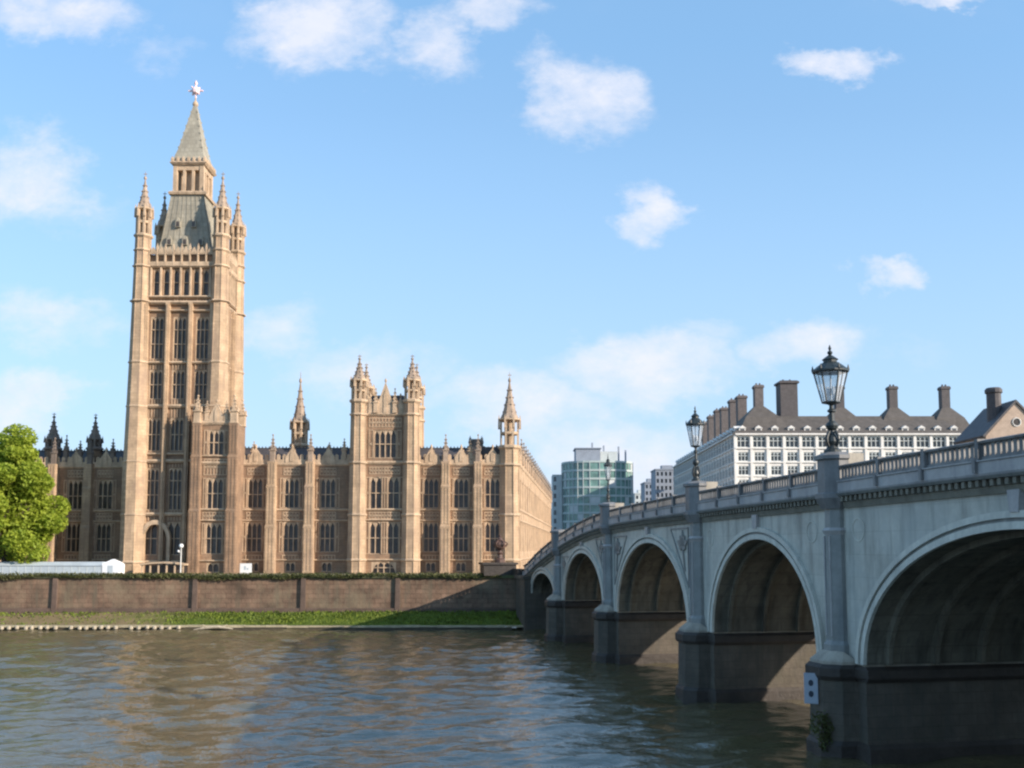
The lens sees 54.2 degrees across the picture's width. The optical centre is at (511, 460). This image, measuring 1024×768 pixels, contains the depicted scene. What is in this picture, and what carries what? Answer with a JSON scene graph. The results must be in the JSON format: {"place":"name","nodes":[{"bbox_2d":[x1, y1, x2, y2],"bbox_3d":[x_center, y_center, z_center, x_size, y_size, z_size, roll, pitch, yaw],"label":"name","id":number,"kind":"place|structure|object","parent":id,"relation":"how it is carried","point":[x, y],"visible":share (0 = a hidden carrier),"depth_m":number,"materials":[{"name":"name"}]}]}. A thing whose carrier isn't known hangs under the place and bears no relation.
{"place":"outdoors","nodes":[
{"label":"outdoors","id":0,"kind":"place"},
{"bbox_2d":[0,448,45,561],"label":"palace wing","id":1,"kind":"structure","parent":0,"point":[42,453],"depth_m":209.41,"materials":[{"name":"beige stone"}]},
{"bbox_2d":[0,609,521,625],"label":"grass bank","id":2,"kind":"structure","parent":0,"point":[51,619],"depth_m":180.95,"materials":[{"name":"green plant"}]},
{"bbox_2d":[0,575,515,613],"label":"river wall","id":3,"kind":"structure","parent":2,"relation":"on","point":[53,594],"depth_m":185.48,"materials":[{"name":"brown brick"}]},
{"bbox_2d":[0,571,501,580],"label":"creeper","id":4,"kind":"object","parent":3,"relation":"on","point":[231,577],"visible":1,"depth_m":185.42,"materials":[{"name":"green plant"}]},
{"bbox_2d":[124,573,473,574],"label":"path","id":5,"kind":"structure","parent":0,"point":[305,573],"depth_m":189.25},
{"bbox_2d":[0,423,70,563],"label":"leafy tree","id":6,"kind":"object","parent":5,"relation":"on","point":[28,511],"visible":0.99,"depth_m":189.22,"materials":[{"name":"green plant"}]},
{"bbox_2d":[0,562,104,574],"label":"marquee","id":7,"kind":"object","parent":5,"relation":"on","point":[54,567],"visible":0.94,"depth_m":187.42,"materials":[{"name":"fabric"}]},
{"bbox_2d":[102,559,124,574],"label":"tent","id":8,"kind":"object","parent":5,"relation":"on","point":[113,565],"visible":0.95,"depth_m":187.42,"materials":[{"name":"white fabric"}]},
{"bbox_2d":[140,562,187,573],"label":"entrance canopy","id":9,"kind":"object","parent":5,"relation":"on","point":[169,569],"visible":0.85,"depth_m":191.38,"materials":[{"name":"stone"}]},
{"bbox_2d":[177,544,182,572],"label":"globe lamp","id":10,"kind":"object","parent":5,"relation":"on","point":[181,546],"visible":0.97,"depth_m":188.34,"materials":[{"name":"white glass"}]},
{"bbox_2d":[187,395,246,573],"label":"porch tower","id":11,"kind":"structure","parent":5,"relation":"on","point":[215,527],"depth_m":194.37,"materials":[{"name":"stone"}]},
{"bbox_2d":[207,563,218,571],"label":"basement window","id":12,"kind":"structure","parent":11,"relation":"in","point":[211,567],"depth_m":193.75,"materials":[{"name":"black glass"}]},
{"bbox_2d":[205,523,221,553],"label":"window","id":13,"kind":"structure","parent":11,"relation":"in","point":[213,538],"depth_m":194.17,"materials":[{"name":"black glass"}]},
{"bbox_2d":[206,478,222,507],"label":"window","id":14,"kind":"structure","parent":11,"relation":"in","point":[214,499],"depth_m":194.98,"materials":[{"name":"black glass"}]},
{"bbox_2d":[208,430,223,454],"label":"window","id":15,"kind":"structure","parent":11,"relation":"in","point":[216,437],"depth_m":195.79,"materials":[{"name":"black glass"}]},
{"bbox_2d":[240,563,251,573],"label":"notice board","id":16,"kind":"object","parent":5,"relation":"on","point":[245,568],"visible":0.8,"depth_m":188.38,"materials":[{"name":"white metal"}]},
{"bbox_2d":[0,627,1023,767],"bbox_3d":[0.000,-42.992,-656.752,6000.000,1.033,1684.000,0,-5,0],"label":"river water","id":17,"kind":"structure","parent":0,"point":[515,697],"depth_m":90.09,"materials":[{"name":"liquid"}]},
{"bbox_2d":[193,625,232,629],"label":"driftwood","id":18,"kind":"object","parent":17,"relation":"on","point":[211,627],"visible":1,"depth_m":175.31,"materials":[{"name":"wood"}]},
{"bbox_2d":[0,625,522,630],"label":"river kerb","id":19,"kind":"structure","parent":17,"relation":"in","point":[364,628],"depth_m":176.32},
{"bbox_2d":[478,433,1023,764],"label":"road bridge","id":20,"kind":"structure","parent":17,"relation":"in","point":[882,598],"depth_m":70.33,"materials":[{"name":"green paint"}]},
{"bbox_2d":[492,535,507,561],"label":"ornamental urn","id":21,"kind":"object","parent":20,"relation":"on","point":[499,545],"visible":1,"depth_m":187.57,"materials":[{"name":"brown stone"}]},
{"bbox_2d":[604,455,611,501],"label":"street lamp","id":22,"kind":"object","parent":20,"relation":"on","point":[607,464],"visible":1,"depth_m":129.12,"materials":[{"name":"black metal"}]},
{"bbox_2d":[685,407,704,480],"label":"street lamp","id":23,"kind":"object","parent":20,"relation":"on","point":[695,421],"visible":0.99,"depth_m":98.67,"materials":[{"name":"black metal"}]},
{"bbox_2d":[804,672,817,703],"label":"navigation sign","id":24,"kind":"object","parent":20,"relation":"attached to","point":[810,687],"visible":1,"depth_m":70.07,"materials":[{"name":"white metal"}]},
{"bbox_2d":[809,710,834,752],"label":"weed clump","id":25,"kind":"object","parent":20,"relation":"attached to","point":[822,723],"visible":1,"depth_m":68.78,"materials":[{"name":"green plant"}]},
{"bbox_2d":[811,345,849,452],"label":"street lamp","id":26,"kind":"object","parent":20,"relation":"on","point":[830,365],"visible":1,"depth_m":72.17,"materials":[{"name":"black green iron"},{"name":"glass"}]},
{"bbox_2d":[0,0,1023,514],"label":"sky","id":27,"kind":"structure","parent":0,"point":[641,214],"materials":[{"name":"blue"}]},
{"bbox_2d":[551,443,633,529],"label":"office tower","id":28,"kind":"structure","parent":0,"point":[579,485],"depth_m":423.66,"materials":[{"name":"green glass"}]},
{"bbox_2d":[633,490,640,502],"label":"apartment block","id":29,"kind":"structure","parent":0,"point":[637,497],"depth_m":560.47,"materials":[{"name":"concrete"}]},
{"bbox_2d":[640,479,650,501],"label":"apartment block","id":30,"kind":"structure","parent":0,"point":[646,491],"depth_m":521.03,"materials":[{"name":"grey concrete"}]},
{"bbox_2d":[650,465,673,499],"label":"apartment block","id":31,"kind":"structure","parent":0,"point":[662,482],"depth_m":481.16,"materials":[{"name":"white concrete"}]},
{"bbox_2d":[953,387,1023,444],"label":"gabled house","id":32,"kind":"structure","parent":0,"point":[996,418],"depth_m":208.61,"materials":[{"name":"beige stone"}]},
{"bbox_2d":[1012,417,1020,426],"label":"window","id":33,"kind":"structure","parent":32,"relation":"in","point":[1016,421],"depth_m":206.45,"materials":[{"name":"white glass"}]},
{"label":"ground","id":34,"kind":"structure","parent":0,"visible":0},
{"bbox_2d":[43,413,62,461],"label":"stair turret","id":35,"kind":"object","parent":34,"relation":"on","point":[49,439],"visible":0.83,"depth_m":209.40,"materials":[{"name":"stone"}]},
{"bbox_2d":[39,435,123,561],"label":"palace wing","id":36,"kind":"structure","parent":34,"relation":"on","point":[88,487],"depth_m":205.85,"materials":[{"name":"beige stone"}]},
{"bbox_2d":[66,523,80,551],"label":"window","id":37,"kind":"structure","parent":36,"relation":"in","point":[73,529],"depth_m":205.79,"materials":[{"name":"black glass"}]},
{"bbox_2d":[68,480,82,508],"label":"window","id":38,"kind":"structure","parent":36,"relation":"in","point":[74,486],"depth_m":206.55,"materials":[{"name":"black glass"}]},
{"bbox_2d":[96,523,110,551],"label":"window","id":39,"kind":"structure","parent":36,"relation":"in","point":[103,534],"depth_m":205.79,"materials":[{"name":"black glass"}]},
{"bbox_2d":[97,480,112,508],"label":"window","id":40,"kind":"structure","parent":36,"relation":"in","point":[104,486],"depth_m":206.55,"materials":[{"name":"black glass"}]},
{"bbox_2d":[86,415,103,461],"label":"stair turret","id":41,"kind":"object","parent":34,"relation":"on","point":[97,440],"visible":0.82,"depth_m":209.42,"materials":[{"name":"stone"}]},
{"bbox_2d":[119,81,245,573],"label":"gothic tower","id":42,"kind":"structure","parent":34,"relation":"on","point":[188,315],"depth_m":200.56,"materials":[{"name":"stone"}]},
{"bbox_2d":[145,522,157,554],"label":"window","id":43,"kind":"structure","parent":42,"relation":"in","point":[151,534],"depth_m":197.76,"materials":[{"name":"black glass"}]},
{"bbox_2d":[146,468,158,509],"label":"window","id":44,"kind":"structure","parent":42,"relation":"in","point":[153,473],"depth_m":198.63,"materials":[{"name":"black glass"}]},
{"bbox_2d":[148,418,160,450],"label":"window","id":45,"kind":"structure","parent":42,"relation":"in","point":[154,424],"depth_m":199.56,"materials":[{"name":"black glass"}]},
{"bbox_2d":[149,370,161,398],"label":"window","id":46,"kind":"structure","parent":42,"relation":"in","point":[155,376],"depth_m":200.44,"materials":[{"name":"black glass"}]},
{"bbox_2d":[154,269,158,294],"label":"window","id":47,"kind":"structure","parent":42,"relation":"in","point":[156,271],"depth_m":202.28,"materials":[{"name":"black glass"}]},
{"bbox_2d":[150,317,163,358],"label":"window","id":48,"kind":"structure","parent":42,"relation":"in","point":[157,323],"depth_m":201.27,"materials":[{"name":"black glass"}]},
{"bbox_2d":[163,269,168,294],"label":"window","id":49,"kind":"structure","parent":42,"relation":"in","point":[166,271],"depth_m":202.26,"materials":[{"name":"black glass"}]},
{"bbox_2d":[167,522,180,554],"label":"window","id":50,"kind":"structure","parent":42,"relation":"in","point":[174,527],"depth_m":197.81,"materials":[{"name":"black glass"}]},
{"bbox_2d":[168,468,181,509],"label":"window","id":51,"kind":"structure","parent":42,"relation":"in","point":[175,474],"depth_m":198.59,"materials":[{"name":"black glass"}]},
{"bbox_2d":[173,269,178,294],"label":"window","id":52,"kind":"structure","parent":42,"relation":"in","point":[176,271],"depth_m":202.26,"materials":[{"name":"black glass"}]},
{"bbox_2d":[170,418,183,450],"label":"window","id":53,"kind":"structure","parent":42,"relation":"in","point":[176,431],"depth_m":199.61,"materials":[{"name":"black glass"}]},
{"bbox_2d":[171,370,184,398],"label":"window","id":54,"kind":"structure","parent":42,"relation":"in","point":[178,376],"depth_m":200.44,"materials":[{"name":"black glass"}]},
{"bbox_2d":[173,317,186,358],"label":"window","id":55,"kind":"structure","parent":42,"relation":"in","point":[179,331],"depth_m":201.27,"materials":[{"name":"black glass"}]},
{"bbox_2d":[183,269,188,294],"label":"window","id":56,"kind":"structure","parent":42,"relation":"in","point":[186,271],"depth_m":202.30,"materials":[{"name":"black glass"}]},
{"bbox_2d":[193,269,198,294],"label":"window","id":57,"kind":"structure","parent":42,"relation":"in","point":[196,271],"depth_m":202.30,"materials":[{"name":"black glass"}]},
{"bbox_2d":[194,370,207,398],"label":"window","id":58,"kind":"structure","parent":42,"relation":"in","point":[200,388],"depth_m":200.44,"materials":[{"name":"black glass"}]},
{"bbox_2d":[195,317,208,358],"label":"window","id":59,"kind":"structure","parent":42,"relation":"in","point":[202,323],"depth_m":201.27,"materials":[{"name":"black glass"}]},
{"bbox_2d":[203,269,208,294],"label":"window","id":60,"kind":"structure","parent":42,"relation":"in","point":[206,271],"depth_m":202.26,"materials":[{"name":"black glass"}]},
{"bbox_2d":[241,434,349,572],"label":"palace wing","id":61,"kind":"structure","parent":34,"relation":"on","point":[295,508],"depth_m":199.80,"materials":[{"name":"beige stone"}]},
{"bbox_2d":[246,522,261,551],"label":"window","id":62,"kind":"structure","parent":61,"relation":"in","point":[254,529],"depth_m":199.80,"materials":[{"name":"black glass"}]},
{"bbox_2d":[249,562,258,571],"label":"basement window","id":63,"kind":"structure","parent":61,"relation":"in","point":[255,565],"depth_m":199.31,"materials":[{"name":"black glass"}]},
{"bbox_2d":[247,478,262,507],"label":"window","id":64,"kind":"structure","parent":61,"relation":"in","point":[255,485],"depth_m":200.58,"materials":[{"name":"black glass"}]},
{"bbox_2d":[285,562,294,571],"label":"basement window","id":65,"kind":"structure","parent":61,"relation":"in","point":[289,566],"depth_m":199.36,"materials":[{"name":"black glass"}]},
{"bbox_2d":[283,522,297,551],"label":"window","id":66,"kind":"structure","parent":61,"relation":"in","point":[290,529],"depth_m":199.80,"materials":[{"name":"black glass"}]},
{"bbox_2d":[284,478,298,507],"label":"window","id":67,"kind":"structure","parent":61,"relation":"in","point":[291,485],"depth_m":200.58,"materials":[{"name":"black glass"}]},
{"bbox_2d":[289,373,309,447],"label":"roof spire","id":68,"kind":"structure","parent":61,"relation":"on","point":[299,427],"depth_m":214.57,"materials":[{"name":"stone"}]},
{"bbox_2d":[322,562,331,571],"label":"basement window","id":69,"kind":"structure","parent":61,"relation":"in","point":[326,566],"depth_m":199.31,"materials":[{"name":"black glass"}]},
{"bbox_2d":[320,522,334,551],"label":"window","id":70,"kind":"structure","parent":61,"relation":"in","point":[327,529],"depth_m":199.80,"materials":[{"name":"black glass"}]},
{"bbox_2d":[320,478,335,507],"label":"window","id":71,"kind":"structure","parent":61,"relation":"in","point":[328,485],"depth_m":200.58,"materials":[{"name":"black glass"}]},
{"bbox_2d":[346,354,425,573],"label":"gatehouse tower","id":72,"kind":"structure","parent":34,"relation":"on","point":[386,444],"depth_m":197.58,"materials":[{"name":"stone"}]},
{"bbox_2d":[369,522,380,553],"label":"window","id":73,"kind":"structure","parent":72,"relation":"in","point":[375,527],"depth_m":197.43,"materials":[{"name":"black glass"}]},
{"bbox_2d":[370,477,381,507],"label":"window","id":74,"kind":"structure","parent":72,"relation":"in","point":[375,482],"depth_m":198.15,"materials":[{"name":"black glass"}]},
{"bbox_2d":[371,562,395,572],"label":"window","id":75,"kind":"structure","parent":72,"relation":"in","point":[381,567],"depth_m":196.90,"materials":[{"name":"beige glass"}]},
{"bbox_2d":[374,430,395,457],"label":"window","id":76,"kind":"structure","parent":72,"relation":"in","point":[384,440],"depth_m":199.02,"materials":[{"name":"black glass"}]},
{"bbox_2d":[387,522,398,553],"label":"window","id":77,"kind":"structure","parent":72,"relation":"in","point":[392,527],"depth_m":197.38,"materials":[{"name":"black glass"}]},
{"bbox_2d":[388,477,398,507],"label":"window","id":78,"kind":"structure","parent":72,"relation":"in","point":[393,482],"depth_m":198.20,"materials":[{"name":"black glass"}]},
{"bbox_2d":[420,434,499,572],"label":"palace wing","id":79,"kind":"structure","parent":34,"relation":"on","point":[459,510],"depth_m":199.81,"materials":[{"name":"beige stone"}]},
{"bbox_2d":[423,522,437,551],"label":"window","id":80,"kind":"structure","parent":79,"relation":"in","point":[430,529],"depth_m":199.80,"materials":[{"name":"black glass"}]},
{"bbox_2d":[426,562,435,571],"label":"basement window","id":81,"kind":"structure","parent":79,"relation":"in","point":[430,566],"depth_m":199.36,"materials":[{"name":"black glass"}]},
{"bbox_2d":[424,478,438,507],"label":"window","id":82,"kind":"structure","parent":79,"relation":"in","point":[431,485],"depth_m":200.58,"materials":[{"name":"black glass"}]},
{"bbox_2d":[453,522,468,551],"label":"window","id":83,"kind":"structure","parent":79,"relation":"in","point":[460,529],"depth_m":199.80,"materials":[{"name":"black glass"}]},
{"bbox_2d":[456,562,465,571],"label":"basement window","id":84,"kind":"structure","parent":79,"relation":"in","point":[460,566],"depth_m":199.36,"materials":[{"name":"black glass"}]},
{"bbox_2d":[454,478,468,507],"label":"window","id":85,"kind":"structure","parent":79,"relation":"in","point":[461,485],"depth_m":200.58,"materials":[{"name":"black glass"}]},
{"bbox_2d":[467,436,484,448],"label":"roof stack","id":86,"kind":"object","parent":79,"relation":"on","point":[474,441],"visible":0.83,"depth_m":205.80,"materials":[{"name":"stone"}]},
{"bbox_2d":[485,522,498,551],"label":"window","id":87,"kind":"structure","parent":79,"relation":"in","point":[491,528],"depth_m":199.85,"materials":[{"name":"black glass"}]},
{"bbox_2d":[485,478,498,507],"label":"window","id":88,"kind":"structure","parent":79,"relation":"in","point":[491,484],"depth_m":200.58,"materials":[{"name":"black glass"}]},
{"bbox_2d":[465,439,551,568],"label":"palace wing","id":89,"kind":"structure","parent":34,"relation":"on","point":[535,507],"depth_m":242.70,"materials":[{"name":"beige stone"}]},
{"bbox_2d":[498,372,520,568],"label":"corner turret","id":90,"kind":"object","parent":34,"relation":"on","point":[509,514],"visible":0.95,"depth_m":199.40,"materials":[{"name":"stone"}]},
{"bbox_2d":[672,379,968,494],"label":"mansion block","id":91,"kind":"structure","parent":34,"relation":"on","point":[758,441],"depth_m":335.34,"materials":[{"name":"white stone"}]},
{"bbox_2d":[737,436,748,446],"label":"window","id":92,"kind":"structure","parent":91,"relation":"in","point":[742,441],"depth_m":332.41,"materials":[{"name":"grey glass"}]},
{"bbox_2d":[738,452,747,460],"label":"window","id":93,"kind":"structure","parent":91,"relation":"in","point":[742,456],"depth_m":331.92,"materials":[{"name":"grey glass"}]},
{"bbox_2d":[738,466,748,474],"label":"window","id":94,"kind":"structure","parent":91,"relation":"in","point":[742,470],"depth_m":331.35,"materials":[{"name":"grey glass"}]},
{"bbox_2d":[753,436,765,446],"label":"window","id":95,"kind":"structure","parent":91,"relation":"in","point":[758,441],"depth_m":332.32,"materials":[{"name":"grey glass"}]},
{"bbox_2d":[754,452,764,460],"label":"window","id":96,"kind":"structure","parent":91,"relation":"in","point":[758,456],"depth_m":331.68,"materials":[{"name":"grey glass"}]},
{"bbox_2d":[755,466,764,474],"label":"window","id":97,"kind":"structure","parent":91,"relation":"in","point":[759,470],"depth_m":331.43,"materials":[{"name":"grey glass"}]},
{"bbox_2d":[769,436,781,446],"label":"window","id":98,"kind":"structure","parent":91,"relation":"in","point":[774,441],"depth_m":332.32,"materials":[{"name":"grey glass"}]},
{"bbox_2d":[771,452,780,460],"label":"window","id":99,"kind":"structure","parent":91,"relation":"in","point":[775,456],"depth_m":331.92,"materials":[{"name":"grey glass"}]},
{"bbox_2d":[771,466,780,474],"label":"window","id":100,"kind":"structure","parent":91,"relation":"in","point":[775,470],"depth_m":331.35,"materials":[{"name":"grey glass"}]},
{"bbox_2d":[785,436,797,446],"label":"window","id":101,"kind":"structure","parent":91,"relation":"in","point":[791,441],"depth_m":332.32,"materials":[{"name":"grey glass"}]},
{"bbox_2d":[787,452,797,460],"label":"window","id":102,"kind":"structure","parent":91,"relation":"in","point":[791,456],"depth_m":331.84,"materials":[{"name":"grey glass"}]},
{"bbox_2d":[787,466,797,473],"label":"window","id":103,"kind":"structure","parent":91,"relation":"in","point":[791,469],"depth_m":331.35,"materials":[{"name":"grey glass"}]},
{"bbox_2d":[802,436,814,446],"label":"window","id":104,"kind":"structure","parent":91,"relation":"in","point":[807,441],"depth_m":332.32,"materials":[{"name":"grey glass"}]},
{"bbox_2d":[803,452,813,460],"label":"window","id":105,"kind":"structure","parent":91,"relation":"in","point":[808,456],"depth_m":331.76,"materials":[{"name":"grey glass"}]},
{"bbox_2d":[804,466,813,471],"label":"window","id":106,"kind":"structure","parent":91,"relation":"in","point":[806,468],"depth_m":331.35,"materials":[{"name":"grey glass"}]},
{"bbox_2d":[818,436,825,446],"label":"window","id":107,"kind":"structure","parent":91,"relation":"in","point":[821,439],"depth_m":332.32,"materials":[{"name":"grey glass"}]},
{"bbox_2d":[838,436,847,446],"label":"window","id":108,"kind":"structure","parent":91,"relation":"in","point":[843,439],"depth_m":332.32,"materials":[{"name":"grey glass"}]},
{"bbox_2d":[851,436,863,446],"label":"window","id":109,"kind":"structure","parent":91,"relation":"in","point":[856,441],"depth_m":332.32,"materials":[{"name":"grey glass"}]},
{"bbox_2d":[867,436,879,446],"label":"window","id":110,"kind":"structure","parent":91,"relation":"in","point":[872,441],"depth_m":332.32,"materials":[{"name":"grey glass"}]},
{"bbox_2d":[869,452,878,459],"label":"window","id":111,"kind":"structure","parent":91,"relation":"in","point":[872,455],"depth_m":331.68,"materials":[{"name":"grey glass"}]},
{"bbox_2d":[883,436,896,446],"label":"window","id":112,"kind":"structure","parent":91,"relation":"in","point":[889,441],"depth_m":332.32,"materials":[{"name":"grey glass"}]},
{"bbox_2d":[885,452,894,456],"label":"window","id":113,"kind":"structure","parent":91,"relation":"in","point":[887,454],"depth_m":331.68,"materials":[{"name":"grey glass"}]},
{"bbox_2d":[900,436,912,446],"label":"window","id":114,"kind":"structure","parent":91,"relation":"in","point":[905,441],"depth_m":332.32,"materials":[{"name":"grey glass"}]},
{"bbox_2d":[916,436,928,446],"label":"window","id":115,"kind":"structure","parent":91,"relation":"in","point":[921,441],"depth_m":332.32,"materials":[{"name":"grey glass"}]},
{"bbox_2d":[932,436,945,446],"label":"window","id":116,"kind":"structure","parent":91,"relation":"in","point":[938,441],"depth_m":332.32,"materials":[{"name":"grey glass"}]},
{"bbox_2d":[949,436,957,445],"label":"window","id":117,"kind":"structure","parent":91,"relation":"in","point":[951,438],"depth_m":332.41,"materials":[{"name":"grey glass"}]}
]}

